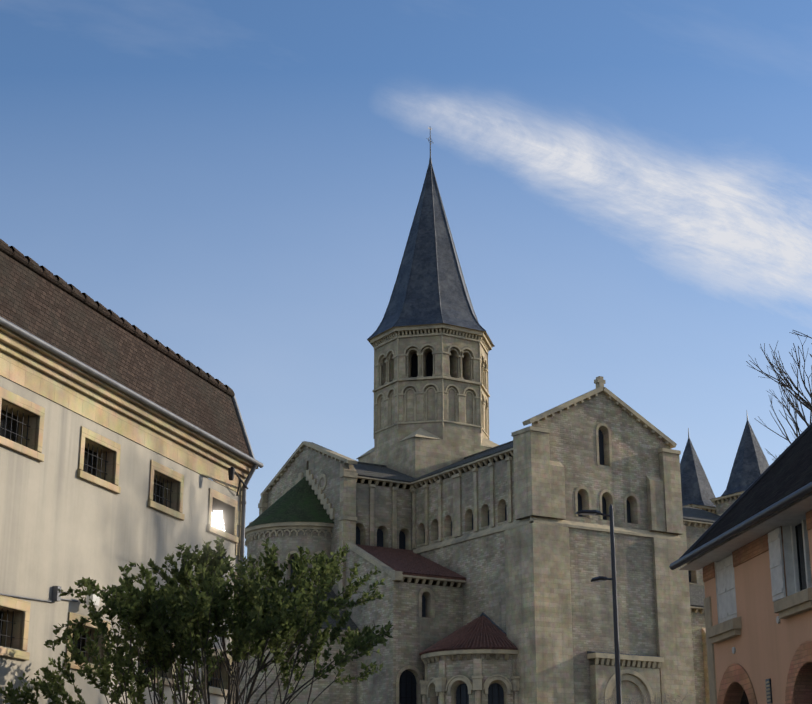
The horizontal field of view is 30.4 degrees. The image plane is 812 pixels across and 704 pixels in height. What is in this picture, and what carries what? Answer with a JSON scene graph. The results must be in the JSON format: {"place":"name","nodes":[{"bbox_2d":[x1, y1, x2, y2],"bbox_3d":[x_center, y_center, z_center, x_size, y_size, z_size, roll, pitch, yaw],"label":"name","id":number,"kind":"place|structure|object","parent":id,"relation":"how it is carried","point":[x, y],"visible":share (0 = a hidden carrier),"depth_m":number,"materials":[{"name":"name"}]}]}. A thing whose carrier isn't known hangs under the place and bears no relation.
{"place":"outdoors","nodes":[
{"label":"outdoors","id":0,"kind":"place"},
{"bbox_2d":[0,0,811,558],"label":"sky","id":1,"kind":"structure","parent":0,"point":[625,186],"materials":[{"name":"blue"}]},
{"bbox_2d":[357,324,497,488],"bbox_3d":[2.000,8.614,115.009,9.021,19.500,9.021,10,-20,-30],"label":"bell tower","id":2,"kind":"structure","parent":0,"point":[430,391],"depth_m":113.15,"materials":[{"name":"beige stone"}]},
{"bbox_2d":[367,127,494,346],"bbox_3d":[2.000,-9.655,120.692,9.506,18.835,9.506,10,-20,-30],"label":"spire","id":3,"kind":"structure","parent":2,"relation":"on","point":[430,287],"depth_m":117.24,"materials":[{"name":"grey tile"}]},
{"bbox_2d":[669,423,811,703],"bbox_3d":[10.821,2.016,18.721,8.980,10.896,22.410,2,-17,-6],"label":"town house","id":4,"kind":"structure","parent":0,"point":[748,552],"depth_m":25.71,"materials":[{"name":"orange paint"}]},
{"label":"ground","id":5,"kind":"structure","parent":0,"visible":0},
{"bbox_2d":[0,239,263,703],"bbox_3d":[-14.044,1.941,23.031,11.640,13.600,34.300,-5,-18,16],"label":"town house","id":6,"kind":"structure","parent":5,"relation":"on","point":[123,442],"depth_m":30.43,"materials":[{"name":"beige paint"}]},
{"bbox_2d":[0,536,393,703],"bbox_3d":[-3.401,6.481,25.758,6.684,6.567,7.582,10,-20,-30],"label":"olive tree","id":7,"kind":"object","parent":5,"relation":"on","point":[205,602],"visible":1,"depth_m":24.98,"materials":[{"name":"green plant"}]},
{"bbox_2d":[240,629,359,703],"bbox_3d":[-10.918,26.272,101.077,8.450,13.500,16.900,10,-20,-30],"label":"church wall","id":8,"kind":"structure","parent":5,"relation":"on","point":[338,693],"depth_m":96.81,"materials":[{"name":"stone"}]},
{"bbox_2d":[245,522,333,587],"bbox_3d":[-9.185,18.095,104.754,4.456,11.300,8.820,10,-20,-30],"label":"apse","id":9,"kind":"structure","parent":8,"relation":"on","point":[286,538],"depth_m":103.53,"materials":[{"name":"stone"}]},
{"bbox_2d":[245,477,333,528],"bbox_3d":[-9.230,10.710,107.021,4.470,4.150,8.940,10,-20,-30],"label":"apse roof","id":10,"kind":"structure","parent":9,"relation":"on","point":[299,501],"depth_m":105.17,"materials":[{"name":"green tile"}]},
{"bbox_2d":[260,586,359,630],"bbox_3d":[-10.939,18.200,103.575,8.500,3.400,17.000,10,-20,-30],"label":"basilica ambulatory roof","id":11,"kind":"structure","parent":8,"relation":"on","point":[350,622],"depth_m":98.86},
{"bbox_2d":[345,541,465,703],"bbox_3d":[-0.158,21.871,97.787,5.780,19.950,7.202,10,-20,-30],"label":"basilica choir aisle","id":12,"kind":"object","parent":5,"relation":"on","point":[423,616],"visible":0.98,"depth_m":96.10,"materials":[{"name":"stone"}]},
{"bbox_2d":[356,544,465,580],"bbox_3d":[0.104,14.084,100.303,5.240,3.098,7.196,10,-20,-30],"label":"chapel roof","id":13,"kind":"structure","parent":12,"relation":"on","point":[408,562],"depth_m":99.50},
{"bbox_2d":[419,649,519,703],"bbox_3d":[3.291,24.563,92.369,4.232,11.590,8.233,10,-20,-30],"label":"small apse","id":14,"kind":"structure","parent":5,"relation":"on","point":[478,676],"depth_m":91.60,"materials":[{"name":"stone"}]},
{"bbox_2d":[419,613,517,655],"bbox_3d":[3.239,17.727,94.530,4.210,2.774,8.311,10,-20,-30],"label":"apse roof","id":15,"kind":"structure","parent":14,"relation":"on","point":[484,631],"depth_m":93.01,"materials":[{"name":"red tile"}]},
{"bbox_2d":[409,376,695,703],"bbox_3d":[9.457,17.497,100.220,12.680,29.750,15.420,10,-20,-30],"label":"church transept","id":16,"kind":"structure","parent":5,"relation":"on","point":[528,556],"depth_m":95.83,"materials":[{"name":"stone"}]},
{"bbox_2d":[395,441,512,487],"bbox_3d":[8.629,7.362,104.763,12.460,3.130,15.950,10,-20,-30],"label":"roof","id":17,"kind":"structure","parent":16,"relation":"on","point":[487,452],"depth_m":105.16,"materials":[{"name":"grey stone"}]},
{"bbox_2d":[576,504,621,703],"bbox_3d":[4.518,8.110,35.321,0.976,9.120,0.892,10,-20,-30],"label":"street lamp","id":18,"kind":"object","parent":5,"relation":"on","point":[615,617],"visible":1,"depth_m":35.95,"materials":[{"name":"black metal"}]},
{"bbox_2d":[591,691,697,703],"bbox_3d":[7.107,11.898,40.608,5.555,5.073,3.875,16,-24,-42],"label":"bare shrub twigs","id":19,"kind":"object","parent":5,"relation":"on","point":[653,701],"visible":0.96,"depth_m":40.58,"materials":[{"name":"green plant"}]},
{"bbox_2d":[746,330,811,460],"bbox_3d":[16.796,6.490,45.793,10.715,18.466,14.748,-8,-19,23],"label":"bare lime tree","id":20,"kind":"object","parent":5,"relation":"on","point":[806,403],"visible":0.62,"depth_m":46.87,"materials":[{"name":"brown plant"}]},
{"bbox_3d":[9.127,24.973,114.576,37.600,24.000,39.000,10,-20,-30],"label":"basilica","id":21,"kind":"object","parent":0,"visible":0},
{"bbox_2d":[258,441,413,609],"bbox_3d":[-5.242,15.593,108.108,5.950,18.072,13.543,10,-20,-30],"label":"church choir wall","id":22,"kind":"structure","parent":21,"relation":"on","point":[369,514],"depth_m":104.66,"materials":[{"name":"stone"}]},
{"bbox_2d":[347,462,429,484],"bbox_3d":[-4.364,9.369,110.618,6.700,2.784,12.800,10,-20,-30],"label":"roof","id":23,"kind":"structure","parent":22,"relation":"on","point":[372,470],"depth_m":108.08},
{"bbox_2d":[679,519,712,703],"bbox_3d":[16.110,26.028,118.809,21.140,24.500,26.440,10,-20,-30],"label":"basilica nave","id":24,"kind":"structure","parent":21,"relation":"on","point":[691,535],"depth_m":108.21,"materials":[{"name":"stone"}]},
{"bbox_2d":[682,506,719,606],"bbox_3d":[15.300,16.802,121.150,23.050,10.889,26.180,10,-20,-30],"label":"basilica nave roofs","id":25,"kind":"structure","parent":24,"relation":"on","point":[697,595],"depth_m":119.91,"materials":[{"name":"grey stone"}]},
{"bbox_2d":[684,491,743,528],"bbox_3d":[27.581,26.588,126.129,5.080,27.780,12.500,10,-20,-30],"label":"basilica west towers","id":26,"kind":"structure","parent":21,"relation":"on","point":[722,506],"depth_m":127.26,"materials":[{"name":"beige stone"}]},
{"bbox_2d":[680,414,768,511],"bbox_3d":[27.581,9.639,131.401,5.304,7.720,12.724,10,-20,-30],"label":"spires","id":27,"kind":"object","parent":26,"relation":"on","point":[750,465],"visible":0.65,"depth_m":128.57,"materials":[{"name":"grey tile"}]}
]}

